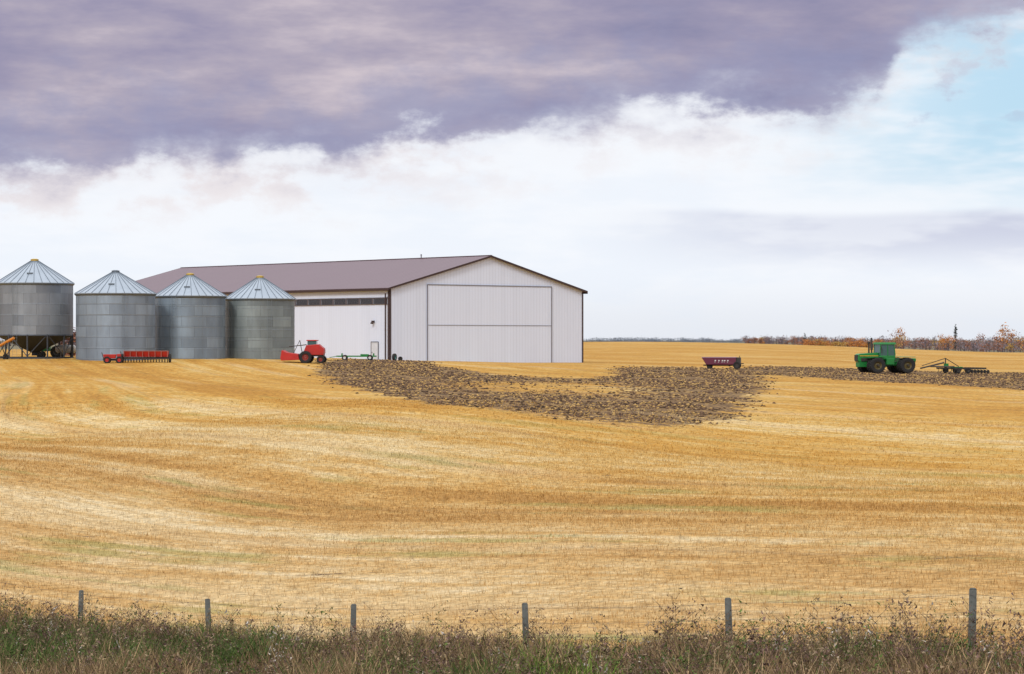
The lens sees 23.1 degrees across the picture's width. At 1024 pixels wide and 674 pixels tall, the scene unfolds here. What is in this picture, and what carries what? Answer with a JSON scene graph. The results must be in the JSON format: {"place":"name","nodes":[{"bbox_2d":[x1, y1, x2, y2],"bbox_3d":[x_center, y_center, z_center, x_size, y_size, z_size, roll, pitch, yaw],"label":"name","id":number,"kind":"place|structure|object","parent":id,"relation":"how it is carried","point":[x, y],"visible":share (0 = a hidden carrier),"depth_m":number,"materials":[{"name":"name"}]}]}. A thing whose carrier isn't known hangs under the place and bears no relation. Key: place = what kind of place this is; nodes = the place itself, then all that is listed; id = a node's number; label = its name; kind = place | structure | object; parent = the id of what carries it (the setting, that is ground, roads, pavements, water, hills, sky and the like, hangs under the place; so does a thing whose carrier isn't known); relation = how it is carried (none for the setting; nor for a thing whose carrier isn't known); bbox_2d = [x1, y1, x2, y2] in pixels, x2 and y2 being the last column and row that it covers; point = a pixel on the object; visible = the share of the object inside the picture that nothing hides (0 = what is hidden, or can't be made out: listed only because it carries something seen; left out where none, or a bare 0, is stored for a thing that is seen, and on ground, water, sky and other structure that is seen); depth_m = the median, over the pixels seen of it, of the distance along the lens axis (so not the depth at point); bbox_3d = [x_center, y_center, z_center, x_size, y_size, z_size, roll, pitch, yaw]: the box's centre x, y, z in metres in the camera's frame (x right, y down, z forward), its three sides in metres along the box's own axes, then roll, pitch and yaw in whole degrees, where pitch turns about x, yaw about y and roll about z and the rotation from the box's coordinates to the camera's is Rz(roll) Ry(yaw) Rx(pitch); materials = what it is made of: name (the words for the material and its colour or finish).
{"place":"outdoors","nodes":[
{"label":"outdoors","id":0,"kind":"place"},
{"bbox_2d":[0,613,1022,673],"bbox_3d":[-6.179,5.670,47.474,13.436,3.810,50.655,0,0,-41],"label":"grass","id":1,"kind":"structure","parent":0,"point":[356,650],"depth_m":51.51,"materials":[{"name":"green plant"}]},
{"bbox_2d":[0,340,1023,657],"bbox_3d":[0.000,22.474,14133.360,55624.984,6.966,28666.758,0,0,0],"label":"field ground","id":2,"kind":"structure","parent":0,"point":[40,386],"depth_m":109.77,"materials":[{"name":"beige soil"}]},
{"bbox_2d":[0,337,14,358],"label":"grain auger","id":3,"kind":"object","parent":2,"relation":"on","point":[5,356],"visible":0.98,"depth_m":255.49,"materials":[{"name":"orange paint"}]},
{"bbox_2d":[0,259,74,358],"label":"grain bin","id":4,"kind":"object","parent":2,"relation":"on","point":[36,306],"visible":0.98,"depth_m":258.81,"materials":[{"name":"metal"}]},
{"bbox_2d":[37,346,62,356],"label":"tractor","id":5,"kind":"object","parent":2,"relation":"on","point":[53,353],"visible":0.39,"depth_m":267.29,"materials":[{"name":"green paint"}]},
{"bbox_2d":[55,343,75,356],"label":"propane tank","id":6,"kind":"object","parent":2,"relation":"on","point":[60,347],"visible":0.73,"depth_m":263.64,"materials":[{"name":"white metal"}]},
{"bbox_2d":[101,351,123,362],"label":"harrow cart","id":7,"kind":"object","parent":2,"relation":"on","point":[108,359],"visible":1,"depth_m":247.55,"materials":[{"name":"red paint"}]},
{"bbox_2d":[74,270,156,360],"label":"grain bin","id":8,"kind":"object","parent":2,"relation":"on","point":[115,311],"visible":0.94,"depth_m":254.65,"materials":[{"name":"silver metal"}]},
{"bbox_2d":[122,351,170,362],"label":"seed drill","id":9,"kind":"object","parent":2,"relation":"on","point":[145,355],"visible":1,"depth_m":248.66,"materials":[{"name":"red paint"}]},
{"bbox_2d":[155,273,226,358],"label":"grain bin","id":10,"kind":"object","parent":2,"relation":"on","point":[190,315],"visible":0.88,"depth_m":260.90,"materials":[{"name":"silver metal"}]},
{"bbox_2d":[225,276,295,358],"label":"grain bin","id":11,"kind":"object","parent":2,"relation":"on","point":[260,317],"visible":0.81,"depth_m":264.92,"materials":[{"name":"silver metal"}]},
{"bbox_2d":[280,340,326,362],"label":"swather","id":12,"kind":"object","parent":2,"relation":"on","point":[313,348],"visible":0.98,"depth_m":255.11,"materials":[{"name":"red paint"}]},
{"bbox_2d":[329,353,376,359],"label":"farm trailer","id":13,"kind":"object","parent":2,"relation":"on","point":[368,356],"visible":1,"depth_m":276.44,"materials":[{"name":"green paint"}]},
{"bbox_2d":[136,254,587,362],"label":"machine shed","id":14,"kind":"structure","parent":2,"relation":"on","point":[483,308],"depth_m":297.14,"materials":[{"name":"white metal"}]},
{"bbox_2d":[296,298,384,304],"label":"clerestory windows","id":15,"kind":"structure","parent":14,"relation":"in","point":[376,300],"depth_m":294.06,"materials":[{"name":"black glass"}]},
{"bbox_2d":[371,342,377,358],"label":"walk door","id":16,"kind":"structure","parent":14,"relation":"in","point":[374,345],"depth_m":289.08,"materials":[{"name":"white metal"}]},
{"bbox_2d":[428,285,550,362],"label":"overhead door","id":17,"kind":"structure","parent":14,"relation":"in","point":[455,313],"depth_m":296.66,"materials":[{"name":"white metal"}]},
{"bbox_2d":[0,337,744,345],"bbox_3d":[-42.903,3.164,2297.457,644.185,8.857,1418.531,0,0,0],"label":"tree belt","id":18,"kind":"object","parent":2,"relation":"on","point":[703,339],"visible":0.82,"depth_m":2461.95,"materials":[{"name":"leaves"},{"name":"wood"}]},
{"bbox_2d":[392,353,396,360],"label":"tractor tire","id":19,"kind":"object","parent":2,"relation":"on","point":[394,356],"visible":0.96,"depth_m":278.72,"materials":[{"name":"black rubber"}]},
{"bbox_2d":[0,608,1017,659],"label":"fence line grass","id":20,"kind":"structure","parent":2,"relation":"on","point":[405,637],"depth_m":51.50,"materials":[{"name":"plant"}]},
{"bbox_2d":[2,582,1020,651],"bbox_3d":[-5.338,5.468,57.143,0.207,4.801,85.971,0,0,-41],"label":"wire fence","id":21,"kind":"object","parent":2,"relation":"on","point":[972,594],"visible":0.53,"depth_m":48.62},
{"bbox_2d":[0,606,1023,673],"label":"roadside grass","id":22,"kind":"structure","parent":2,"relation":"on","point":[122,663],"depth_m":44.99,"materials":[{"name":"green plant"}]},
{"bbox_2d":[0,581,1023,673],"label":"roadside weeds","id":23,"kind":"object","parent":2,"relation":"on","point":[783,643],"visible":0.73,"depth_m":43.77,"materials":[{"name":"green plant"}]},
{"bbox_2d":[60,322,1023,355],"bbox_3d":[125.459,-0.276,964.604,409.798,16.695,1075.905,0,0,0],"label":"distant trees","id":24,"kind":"object","parent":2,"relation":"on","point":[1001,345],"visible":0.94,"depth_m":1205.13,"materials":[{"name":"leaves"},{"name":"wood"}]},
{"bbox_2d":[307,358,1023,426],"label":"ploughed soil clods","id":25,"kind":"object","parent":2,"relation":"on","point":[416,368],"visible":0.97,"depth_m":224.39,"materials":[{"name":"brown soil"}]},
{"bbox_2d":[701,356,743,368],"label":"grain wagon","id":26,"kind":"object","parent":2,"relation":"on","point":[734,362],"visible":0.98,"depth_m":282.00,"materials":[{"name":"red paint"}]},
{"bbox_2d":[854,338,915,372],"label":"articulated tractor","id":27,"kind":"object","parent":2,"relation":"on","point":[880,358],"visible":1,"depth_m":285.93,"materials":[{"name":"green metal"}]},
{"bbox_2d":[920,358,989,373],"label":"disc cultivator","id":28,"kind":"object","parent":2,"relation":"on","point":[946,367],"visible":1,"depth_m":290.70,"materials":[{"name":"metal"}]},
{"bbox_2d":[0,0,1023,340],"label":"sky","id":29,"kind":"structure","parent":0,"point":[713,169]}
]}

